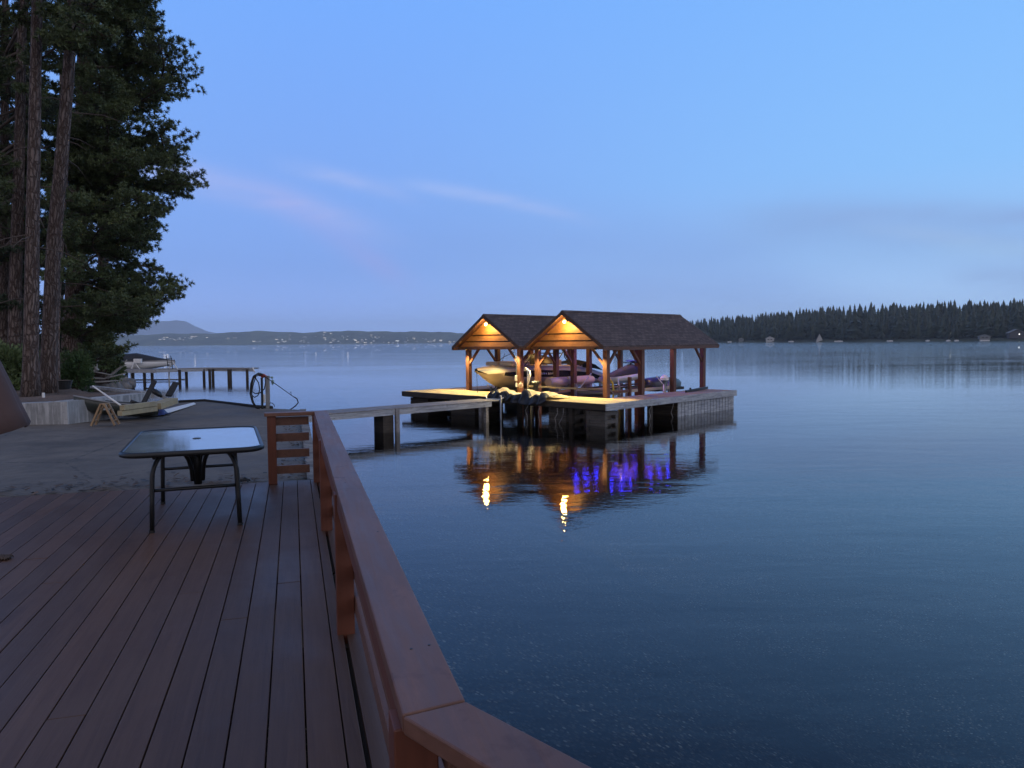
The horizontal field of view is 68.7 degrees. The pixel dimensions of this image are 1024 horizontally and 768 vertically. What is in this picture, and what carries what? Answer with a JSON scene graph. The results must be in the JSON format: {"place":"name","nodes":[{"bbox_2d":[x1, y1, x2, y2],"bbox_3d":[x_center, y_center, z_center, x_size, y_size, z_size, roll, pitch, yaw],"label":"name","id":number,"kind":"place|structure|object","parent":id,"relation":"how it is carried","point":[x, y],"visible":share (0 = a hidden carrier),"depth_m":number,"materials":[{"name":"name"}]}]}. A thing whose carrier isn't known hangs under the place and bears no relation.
{"place":"outdoors","nodes":[
{"label":"outdoors","id":0,"kind":"place"},
{"bbox_2d":[0,554,13,559],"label":"grey rag","id":1,"kind":"object","parent":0,"point":[4,556],"visible":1,"depth_m":5.27,"materials":[{"name":"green fabric"}]},
{"bbox_2d":[0,361,30,433],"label":"patio umbrella","id":2,"kind":"object","parent":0,"point":[13,415],"visible":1,"depth_m":2.18,"materials":[{"name":"brown fabric"}]},
{"bbox_2d":[90,403,120,425],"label":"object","id":3,"kind":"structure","parent":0,"point":[103,405],"depth_m":14.09,"materials":[{"name":"brown wood"}]},
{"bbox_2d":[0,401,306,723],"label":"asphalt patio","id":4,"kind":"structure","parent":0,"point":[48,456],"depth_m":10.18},
{"bbox_2d":[73,395,158,416],"bbox_3d":[-8.104,0.448,15.326,1.507,0.512,0.748,-3,4,-32],"label":"dinghy","id":5,"kind":"object","parent":4,"relation":"on","point":[92,405],"visible":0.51,"depth_m":15.05,"materials":[{"name":"grey plastic"}]},
{"bbox_2d":[117,406,157,415],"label":"lumber beam","id":6,"kind":"structure","parent":4,"relation":"on","point":[136,411],"depth_m":14.01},
{"bbox_2d":[120,401,157,409],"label":"lumber beam","id":7,"kind":"structure","parent":6,"relation":"on","point":[138,405],"depth_m":14.04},
{"bbox_2d":[92,385,120,405],"bbox_3d":[-7.628,0.236,14.131,0.706,0.419,0.036,0,3,17],"label":"metal pole","id":8,"kind":"object","parent":7,"relation":"on","point":[110,398],"visible":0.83,"depth_m":14.12,"materials":[{"name":"metal"}]},
{"bbox_2d":[141,380,156,401],"bbox_3d":[-7.380,0.186,15.206,0.095,0.519,0.416,0,3,17],"label":"padded board","id":9,"kind":"object","parent":4,"relation":"on","point":[149,391],"visible":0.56,"depth_m":15.20,"materials":[{"name":"black fabric"}]},
{"bbox_2d":[2,425,309,494],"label":"leaf litter","id":10,"kind":"object","parent":4,"relation":"on","point":[166,485],"visible":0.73,"depth_m":8.23,"materials":[{"name":"brown plant"}]},
{"bbox_2d":[145,387,167,398],"bbox_3d":[-7.336,0.254,15.590,0.542,0.380,0.150,-1,3,-17],"label":"board","id":11,"kind":"object","parent":4,"relation":"on","point":[156,392],"visible":0.54,"depth_m":15.53,"materials":[{"name":"black"}]},
{"bbox_2d":[157,398,177,408],"bbox_3d":[-6.983,0.391,15.042,0.220,0.170,0.807,-1,3,-2],"label":"lumber block","id":12,"kind":"object","parent":4,"relation":"on","point":[165,403],"depth_m":15.00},
{"bbox_2d":[165,382,178,396],"bbox_3d":[-7.308,0.116,16.103,0.132,0.305,0.377,0,3,3],"label":"padded board","id":13,"kind":"object","parent":4,"relation":"on","point":[171,389],"visible":0.93,"depth_m":16.07,"materials":[{"name":"black fabric"}]},
{"bbox_2d":[164,402,195,412],"bbox_3d":[-7.920,0.575,17.571,0.373,0.022,3.418,-1,3,-9],"label":"plastic strip","id":14,"kind":"object","parent":4,"relation":"on","point":[173,409],"visible":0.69,"depth_m":17.70,"materials":[{"name":"white paint"}]},
{"bbox_2d":[178,399,272,408],"bbox_3d":[-7.088,0.500,18.980,3.780,0.090,0.658,2,4,34],"label":"edge pipe","id":15,"kind":"object","parent":4,"relation":"on","point":[226,402],"visible":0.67,"depth_m":19.20,"materials":[{"name":"rubber"}]},
{"bbox_2d":[249,367,298,408],"bbox_3d":[-5.579,0.124,17.571,1.131,1.049,0.302,-1,3,0],"label":"hose stand","id":16,"kind":"object","parent":4,"relation":"on","point":[266,385],"visible":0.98,"depth_m":17.55,"materials":[{"name":"black metal"}]},
{"bbox_2d":[115,320,214,335],"bbox_3d":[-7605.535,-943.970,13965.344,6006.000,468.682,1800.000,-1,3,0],"label":"mountain","id":17,"kind":"structure","parent":0,"point":[176,327],"depth_m":13722.25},
{"bbox_2d":[0,479,388,767],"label":"wooden deck","id":18,"kind":"structure","parent":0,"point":[123,633],"depth_m":3.84,"materials":[{"name":"wood"}]},
{"bbox_2d":[119,426,263,532],"bbox_3d":[-2.783,0.814,6.635,1.070,0.683,1.720,-2,3,-21],"label":"patio table","id":19,"kind":"object","parent":18,"relation":"on","point":[193,446],"visible":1,"depth_m":6.28,"materials":[{"name":"grey glass"}]},
{"bbox_2d":[264,410,590,767],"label":"wooden railing","id":20,"kind":"object","parent":18,"relation":"on","point":[429,716],"visible":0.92,"depth_m":1.99,"materials":[{"name":"brown wood"}]},
{"bbox_2d":[15,387,410,439],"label":"bank ground","id":21,"kind":"structure","parent":0,"point":[65,394],"depth_m":16.96,"materials":[{"name":"soil"}]},
{"bbox_2d":[0,75,27,334],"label":"dense tree","id":22,"kind":"object","parent":21,"relation":"on","point":[10,135],"visible":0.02,"depth_m":27.45,"materials":[{"name":"green plant"}]},
{"bbox_2d":[0,339,40,390],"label":"bush","id":23,"kind":"object","parent":21,"relation":"on","point":[11,360],"visible":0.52,"depth_m":18.73,"materials":[{"name":"green plant"}]},
{"bbox_2d":[0,0,46,347],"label":"pine tree","id":24,"kind":"object","parent":21,"relation":"on","point":[5,251],"visible":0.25,"depth_m":21.06,"materials":[{"name":"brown plant"}]},
{"bbox_2d":[0,0,59,347],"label":"pine tree","id":25,"kind":"object","parent":21,"relation":"on","point":[14,163],"visible":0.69,"depth_m":19.21,"materials":[{"name":"brown plant"}]},
{"bbox_2d":[9,65,74,336],"bbox_3d":[-19.650,-7.086,30.817,4.311,13.801,8.725,-3,4,-40],"label":"dense tree","id":26,"kind":"object","parent":21,"relation":"on","point":[54,107],"visible":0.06,"depth_m":29.27,"materials":[{"name":"green plant"}]},
{"bbox_2d":[0,0,89,396],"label":"pine tree","id":27,"kind":"object","parent":21,"relation":"on","point":[30,386],"visible":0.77,"depth_m":16.66,"materials":[{"name":"brown plant"}]},
{"bbox_2d":[26,53,96,334],"bbox_3d":[-19.934,-7.498,33.030,4.709,14.798,9.221,-2,4,-30],"label":"dense tree","id":28,"kind":"object","parent":21,"relation":"on","point":[59,81],"visible":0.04,"depth_m":31.48,"materials":[{"name":"green plant"}]},
{"bbox_2d":[58,380,72,389],"bbox_3d":[-11.056,0.025,18.472,0.394,0.235,0.400,-1,3,0],"label":"planter","id":29,"kind":"object","parent":21,"relation":"on","point":[65,384],"visible":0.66,"depth_m":18.35,"materials":[{"name":"plastic"}]},
{"bbox_2d":[0,0,135,393],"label":"pine tree","id":30,"kind":"object","parent":21,"relation":"on","point":[68,37],"visible":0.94,"depth_m":17.23,"materials":[{"name":"green plant"}]},
{"bbox_2d":[40,141,110,379],"bbox_3d":[-11.526,-4.069,19.737,1.995,8.724,3.886,-2,4,-31],"label":"pine tree","id":31,"kind":"object","parent":21,"relation":"on","point":[68,275],"visible":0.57,"depth_m":19.25,"materials":[{"name":"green plant"}]},
{"bbox_2d":[60,348,96,391],"bbox_3d":[-12.292,-0.186,21.014,1.192,1.646,0.965,-1,3,0],"label":"bush","id":32,"kind":"object","parent":21,"relation":"on","point":[76,368],"visible":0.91,"depth_m":20.90,"materials":[{"name":"green plant"}]},
{"bbox_2d":[22,393,145,424],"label":"retaining wall","id":33,"kind":"structure","parent":21,"relation":"on","point":[71,411],"depth_m":14.53,"materials":[{"name":"concrete"}]},
{"bbox_2d":[88,383,111,391],"bbox_3d":[-14.327,0.145,26.074,0.719,0.557,0.684,-2,4,-24],"label":"boulder","id":34,"kind":"object","parent":21,"relation":"on","point":[104,385],"visible":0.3,"depth_m":25.84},
{"bbox_2d":[11,0,194,387],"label":"pine tree","id":35,"kind":"object","parent":21,"relation":"on","point":[114,307],"visible":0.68,"depth_m":21.23,"materials":[{"name":"green plant"}]},
{"bbox_2d":[82,327,127,385],"bbox_3d":[-14.518,-0.912,25.892,1.948,2.418,1.713,-1,3,0],"label":"bush","id":36,"kind":"object","parent":21,"relation":"on","point":[112,368],"visible":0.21,"depth_m":26.02,"materials":[{"name":"green plant"}]},
{"bbox_2d":[91,357,126,382],"bbox_3d":[-13.418,-0.438,24.023,2.092,1.002,0.326,-1,3,-4],"label":"driftwood","id":37,"kind":"object","parent":21,"relation":"on","point":[109,376],"visible":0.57,"depth_m":24.08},
{"bbox_2d":[109,381,122,391],"bbox_3d":[-15.088,0.170,28.046,0.820,0.615,0.911,1,4,31],"label":"boulder","id":38,"kind":"object","parent":21,"relation":"on","point":[116,385],"visible":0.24,"depth_m":27.90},
{"bbox_2d":[27,0,209,383],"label":"pine tree","id":39,"kind":"object","parent":21,"relation":"on","point":[98,133],"visible":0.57,"depth_m":21.84,"materials":[{"name":"green plant"}]},
{"bbox_2d":[90,386,146,392],"bbox_3d":[-9.883,0.139,18.732,3.719,0.062,0.140,3,4,44],"label":"edging plank","id":40,"kind":"object","parent":21,"relation":"on","point":[118,389],"visible":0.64,"depth_m":18.50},
{"bbox_2d":[121,381,131,388],"bbox_3d":[-16.235,0.124,31.059,0.962,0.595,0.803,0,3,3],"label":"boulder","id":41,"kind":"object","parent":21,"relation":"on","point":[126,385],"visible":0.25,"depth_m":30.90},
{"bbox_2d":[128,378,135,388],"bbox_3d":[-17.000,-0.003,33.066,0.777,0.528,0.862,-4,4,-44],"label":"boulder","id":42,"kind":"object","parent":21,"relation":"on","point":[132,381],"visible":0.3,"depth_m":33.02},
{"bbox_2d":[113,331,464,345],"bbox_3d":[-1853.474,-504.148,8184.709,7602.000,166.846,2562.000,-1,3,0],"label":"hill","id":43,"kind":"structure","parent":0,"point":[261,337],"depth_m":7476.38,"materials":[{"name":"grey"}]},
{"bbox_2d":[0,0,1023,333],"label":"sky","id":44,"kind":"structure","parent":0,"point":[369,165],"materials":[{"name":"blue"}]},
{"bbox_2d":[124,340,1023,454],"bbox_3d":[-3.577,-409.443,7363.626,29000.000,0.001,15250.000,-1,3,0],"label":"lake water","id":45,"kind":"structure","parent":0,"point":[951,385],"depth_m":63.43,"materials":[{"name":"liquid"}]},
{"bbox_2d":[130,359,184,380],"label":"lift","id":46,"kind":"object","parent":45,"relation":"in","point":[135,361],"visible":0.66,"depth_m":71.28,"materials":[{"name":"white paint"}]},
{"bbox_2d":[119,353,174,368],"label":"covered motorboat","id":47,"kind":"object","parent":46,"relation":"on","point":[150,362],"visible":0.6,"depth_m":71.83,"materials":[{"name":"white paint"}]},
{"bbox_2d":[125,356,258,381],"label":"neighbour dock","id":48,"kind":"object","parent":45,"relation":"in","point":[211,370],"visible":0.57,"depth_m":70.98,"materials":[{"name":"brown wood"}]},
{"bbox_2d":[307,399,498,477],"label":"walkway","id":49,"kind":"structure","parent":45,"relation":"in","point":[383,446],"depth_m":28.59,"materials":[{"name":"wood"}]},
{"bbox_2d":[500,395,501,462],"bbox_3d":[-0.481,1.982,32.961,0.086,2.960,0.090,3,4,44],"label":"mooring pole","id":50,"kind":"object","parent":45,"relation":"in","point":[501,428],"visible":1,"depth_m":32.93,"materials":[{"name":"metal"}]},
{"bbox_2d":[490,383,600,449],"bbox_3d":[1.895,1.300,40.532,2.990,3.634,6.000,3,4,44],"label":"boat lift","id":51,"kind":"object","parent":45,"relation":"in","point":[531,407],"visible":0.15,"depth_m":39.10,"materials":[{"name":"beige metal"}]},
{"bbox_2d":[475,351,602,392],"bbox_3d":[1.720,-0.691,40.330,2.560,2.434,9.950,3,4,44],"label":"motorboat","id":52,"kind":"object","parent":51,"relation":"on","point":[500,374],"visible":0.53,"depth_m":38.18,"materials":[{"name":"grey plastic"}]},
{"bbox_2d":[402,385,736,471],"bbox_3d":[2.694,1.792,37.901,13.145,2.932,10.770,3,4,44],"label":"boat dock","id":53,"kind":"object","parent":45,"relation":"in","point":[598,448],"visible":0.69,"depth_m":33.76,"materials":[{"name":"beige wood"}]},
{"bbox_2d":[486,387,519,401],"bbox_3d":[-0.227,0.453,33.724,1.460,0.595,1.272,3,4,44],"label":"folded tarp","id":54,"kind":"object","parent":53,"relation":"on","point":[506,393],"visible":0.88,"depth_m":33.46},
{"bbox_2d":[518,367,540,391],"bbox_3d":[0.826,-0.140,35.256,1.248,1.279,0.275,2,4,34],"label":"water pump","id":55,"kind":"object","parent":53,"relation":"on","point":[535,384],"visible":0.97,"depth_m":35.12,"materials":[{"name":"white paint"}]},
{"bbox_2d":[452,314,622,435],"bbox_3d":[2.052,-0.698,40.670,4.800,6.004,9.860,3,4,44],"label":"boat shelter","id":56,"kind":"object","parent":53,"relation":"on","point":[496,332],"visible":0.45,"depth_m":37.83,"materials":[{"name":"wood"}]},
{"bbox_2d":[509,389,569,404],"bbox_3d":[1.192,0.541,32.783,2.210,0.652,1.844,3,4,44],"label":"folded tarp","id":57,"kind":"object","parent":53,"relation":"on","point":[527,397],"visible":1,"depth_m":32.30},
{"bbox_2d":[545,375,594,391],"bbox_3d":[3.036,-0.043,38.197,0.600,0.696,3.580,3,4,44],"label":"pontoon tube","id":58,"kind":"object","parent":53,"relation":"on","point":[560,381],"visible":0.84,"depth_m":37.61,"materials":[{"name":"purple plastic"}]},
{"bbox_2d":[523,310,718,439],"bbox_3d":[5.668,-0.532,37.148,4.700,6.004,9.860,3,4,44],"label":"boat shelter","id":59,"kind":"object","parent":53,"relation":"on","point":[637,335],"visible":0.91,"depth_m":34.90,"materials":[{"name":"wood"}]},
{"bbox_2d":[685,386,707,392],"bbox_3d":[9.056,0.239,36.687,0.110,0.218,2.625,2,4,36],"label":"dock ramp bar","id":60,"kind":"object","parent":53,"relation":"on","point":[695,389],"visible":1,"depth_m":36.53,"materials":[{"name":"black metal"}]},
{"bbox_2d":[610,377,631,447],"bbox_3d":[4.777,1.347,33.741,0.130,3.250,1.915,3,4,44],"label":"guide post","id":61,"kind":"object","parent":45,"relation":"in","point":[629,390],"visible":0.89,"depth_m":34.31,"materials":[{"name":"brown wood"}]},
{"bbox_2d":[574,373,669,456],"bbox_3d":[5.508,1.343,37.145,2.690,3.864,4.600,3,4,44],"label":"boat lift","id":62,"kind":"object","parent":45,"relation":"in","point":[620,386],"visible":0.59,"depth_m":36.52,"materials":[{"name":"grey metal"}]},
{"bbox_2d":[527,385,616,390],"bbox_3d":[3.045,0.215,35.351,4.706,0.400,0.080,-1,3,-8],"label":"wood pole","id":63,"kind":"object","parent":62,"relation":"on","point":[568,388],"visible":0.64,"depth_m":35.25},
{"bbox_2d":[598,360,637,384],"bbox_3d":[5.597,-0.595,37.073,1.100,1.140,3.000,3,4,44],"label":"personal watercraft","id":64,"kind":"object","parent":62,"relation":"on","point":[622,374],"visible":0.76,"depth_m":36.62,"materials":[{"name":"purple plastic"}]},
{"bbox_2d":[645,376,683,391],"bbox_3d":[7.841,-0.058,39.044,1.319,0.728,2.900,3,4,44],"label":"covered watercraft","id":65,"kind":"object","parent":62,"relation":"on","point":[655,381],"visible":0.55,"depth_m":38.02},
{"bbox_2d":[660,375,668,450],"bbox_3d":[7.460,1.416,36.643,0.429,3.740,0.440,3,4,44],"label":"capped pile","id":66,"kind":"object","parent":45,"relation":"in","point":[664,378],"visible":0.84,"depth_m":36.47,"materials":[{"name":"white paint"}]},
{"bbox_2d":[131,345,1023,767],"bbox_3d":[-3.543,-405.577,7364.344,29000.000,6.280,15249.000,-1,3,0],"label":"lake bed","id":67,"kind":"object","parent":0,"point":[797,601],"visible":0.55,"depth_m":26.63,"materials":[{"name":"liquid"}]},
{"bbox_2d":[299,409,312,482],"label":"seawall","id":68,"kind":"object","parent":67,"relation":"on","point":[307,443],"visible":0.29,"depth_m":10.88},
{"bbox_2d":[714,334,1023,346],"bbox_3d":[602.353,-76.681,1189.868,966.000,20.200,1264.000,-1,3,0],"label":"wooded shore","id":69,"kind":"structure","parent":0,"point":[963,338],"depth_m":1065.12,"materials":[{"name":"plant"}]},
{"bbox_2d":[720,323,731,340],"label":"conifer tree","id":70,"kind":"object","parent":69,"relation":"on","point":[724,334],"visible":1,"depth_m":1355.95,"materials":[{"name":"green plant"}]},
{"bbox_2d":[734,324,741,340],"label":"conifer tree","id":71,"kind":"object","parent":69,"relation":"on","point":[738,335],"visible":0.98,"depth_m":1324.53,"materials":[{"name":"green plant"}]},
{"bbox_2d":[749,322,758,339],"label":"conifer tree","id":72,"kind":"object","parent":69,"relation":"on","point":[753,330],"visible":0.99,"depth_m":1299.99,"materials":[{"name":"green plant"}]},
{"bbox_2d":[752,318,761,339],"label":"conifer tree","id":73,"kind":"object","parent":69,"relation":"on","point":[758,329],"visible":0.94,"depth_m":1296.90,"materials":[{"name":"green plant"}]},
{"bbox_2d":[768,318,776,337],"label":"conifer tree","id":74,"kind":"object","parent":69,"relation":"on","point":[773,333],"visible":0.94,"depth_m":1263.61,"materials":[{"name":"green plant"}]},
{"bbox_2d":[777,319,786,339],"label":"conifer tree","id":75,"kind":"object","parent":69,"relation":"on","point":[783,329],"visible":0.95,"depth_m":1236.98,"materials":[{"name":"green plant"}]},
{"bbox_2d":[783,317,791,339],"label":"conifer tree","id":76,"kind":"object","parent":69,"relation":"on","point":[788,329],"visible":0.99,"depth_m":1228.02,"materials":[{"name":"green plant"}]},
{"bbox_2d":[786,320,798,339],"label":"conifer tree","id":77,"kind":"object","parent":69,"relation":"on","point":[792,329],"visible":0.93,"depth_m":1225.41,"materials":[{"name":"green plant"}]},
{"bbox_2d":[793,314,808,339],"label":"conifer tree","id":78,"kind":"object","parent":69,"relation":"on","point":[801,332],"visible":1,"depth_m":1213.07,"materials":[{"name":"green plant"}]},
{"bbox_2d":[805,314,815,336],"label":"conifer tree","id":79,"kind":"object","parent":69,"relation":"on","point":[809,324],"visible":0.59,"depth_m":1210.94,"materials":[{"name":"green plant"}]},
{"bbox_2d":[808,320,816,339],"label":"conifer tree","id":80,"kind":"object","parent":69,"relation":"on","point":[812,333],"visible":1,"depth_m":1186.82,"materials":[{"name":"green plant"}]},
{"bbox_2d":[809,310,826,337],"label":"conifer tree","id":81,"kind":"object","parent":69,"relation":"on","point":[819,327],"visible":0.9,"depth_m":1193.12,"materials":[{"name":"green plant"}]},
{"bbox_2d":[824,311,836,338],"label":"conifer tree","id":82,"kind":"object","parent":69,"relation":"on","point":[831,325],"visible":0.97,"depth_m":1175.62,"materials":[{"name":"green plant"}]},
{"bbox_2d":[833,319,842,338],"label":"conifer tree","id":83,"kind":"object","parent":69,"relation":"on","point":[838,333],"visible":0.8,"depth_m":1153.16,"materials":[{"name":"green plant"}]},
{"bbox_2d":[839,311,846,330],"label":"conifer tree","id":84,"kind":"object","parent":69,"relation":"on","point":[843,317],"visible":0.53,"depth_m":1176.50,"materials":[{"name":"green plant"}]},
{"bbox_2d":[687,300,1017,332],"bbox_3d":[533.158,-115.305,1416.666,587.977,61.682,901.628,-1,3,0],"label":"forest","id":85,"kind":"object","parent":69,"relation":"on","point":[828,310],"visible":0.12,"depth_m":1296.68,"materials":[{"name":"plant"}]},
{"bbox_2d":[845,309,864,339],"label":"conifer tree","id":86,"kind":"object","parent":69,"relation":"on","point":[854,329],"visible":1,"depth_m":1120.83,"materials":[{"name":"green plant"}]},
{"bbox_2d":[870,313,881,338],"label":"conifer tree","id":87,"kind":"object","parent":69,"relation":"on","point":[877,329],"visible":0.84,"depth_m":1101.04,"materials":[{"name":"green plant"}]},
{"bbox_2d":[879,303,884,322],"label":"conifer tree","id":88,"kind":"object","parent":69,"relation":"on","point":[882,312],"visible":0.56,"depth_m":1163.07,"materials":[{"name":"green plant"}]},
{"bbox_2d":[884,310,890,337],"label":"conifer tree","id":89,"kind":"object","parent":69,"relation":"on","point":[886,326],"visible":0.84,"depth_m":1097.30,"materials":[{"name":"green plant"}]},
{"bbox_2d":[890,307,906,338],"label":"conifer tree","id":90,"kind":"object","parent":69,"relation":"on","point":[899,326],"visible":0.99,"depth_m":1059.81,"materials":[{"name":"green plant"}]},
{"bbox_2d":[897,314,908,338],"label":"conifer tree","id":91,"kind":"object","parent":69,"relation":"on","point":[904,321],"visible":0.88,"depth_m":1060.72,"materials":[{"name":"green plant"}]},
{"bbox_2d":[906,308,913,332],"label":"conifer tree","id":92,"kind":"object","parent":69,"relation":"on","point":[909,318],"visible":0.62,"depth_m":1089.09,"materials":[{"name":"green plant"}]},
{"bbox_2d":[907,321,913,338],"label":"conifer tree","id":93,"kind":"object","parent":69,"relation":"on","point":[910,333],"visible":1,"depth_m":1054.22,"materials":[{"name":"green plant"}]},
{"bbox_2d":[931,306,938,325],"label":"conifer tree","id":94,"kind":"object","parent":69,"relation":"on","point":[935,314],"visible":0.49,"depth_m":1076.89,"materials":[{"name":"green plant"}]},
{"bbox_2d":[937,314,946,338],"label":"conifer tree","id":95,"kind":"object","parent":69,"relation":"on","point":[943,326],"visible":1,"depth_m":1008.28,"materials":[{"name":"green plant"}]},
{"bbox_2d":[941,307,951,329],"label":"conifer tree","id":96,"kind":"object","parent":69,"relation":"on","point":[946,315],"visible":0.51,"depth_m":1046.80,"materials":[{"name":"green plant"}]},
{"bbox_2d":[944,318,951,338],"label":"conifer tree","id":97,"kind":"object","parent":69,"relation":"on","point":[948,332],"visible":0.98,"depth_m":1001.99,"materials":[{"name":"green plant"}]},
{"bbox_2d":[950,320,961,338],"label":"conifer tree","id":98,"kind":"object","parent":69,"relation":"on","point":[956,333],"visible":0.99,"depth_m":988.98,"materials":[{"name":"green plant"}]},
{"bbox_2d":[955,306,962,335],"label":"conifer tree","id":99,"kind":"object","parent":69,"relation":"on","point":[959,314],"visible":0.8,"depth_m":1002.17,"materials":[{"name":"green plant"}]},
{"bbox_2d":[966,299,971,317],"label":"conifer tree","id":100,"kind":"object","parent":69,"relation":"on","point":[969,305],"visible":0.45,"depth_m":1056.78,"materials":[{"name":"green plant"}]},
{"bbox_2d":[963,307,976,337],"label":"conifer tree","id":101,"kind":"object","parent":69,"relation":"on","point":[971,326],"visible":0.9,"depth_m":977.19,"materials":[{"name":"green plant"}]},
{"bbox_2d":[988,305,1000,336],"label":"conifer tree","id":102,"kind":"object","parent":69,"relation":"on","point":[992,311],"visible":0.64,"depth_m":966.76,"materials":[{"name":"green plant"}]},
{"bbox_2d":[991,307,1001,337],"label":"conifer tree","id":103,"kind":"object","parent":69,"relation":"on","point":[996,326],"visible":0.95,"depth_m":952.65,"materials":[{"name":"green plant"}]},
{"bbox_2d":[996,316,1008,337],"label":"conifer tree","id":104,"kind":"object","parent":69,"relation":"on","point":[1003,331],"visible":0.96,"depth_m":945.35,"materials":[{"name":"green plant"}]},
{"bbox_2d":[1009,298,1016,313],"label":"conifer tree","id":105,"kind":"object","parent":69,"relation":"on","point":[1013,304],"visible":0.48,"depth_m":1013.37,"materials":[{"name":"green plant"}]},
{"bbox_2d":[1006,329,1023,338],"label":"lake cabin","id":106,"kind":"object","parent":69,"relation":"on","point":[1014,333],"visible":0.99,"depth_m":920.29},
{"bbox_2d":[1008,307,1023,331],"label":"conifer tree","id":107,"kind":"object","parent":69,"relation":"on","point":[1017,322],"visible":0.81,"depth_m":936.00,"materials":[{"name":"green plant"}]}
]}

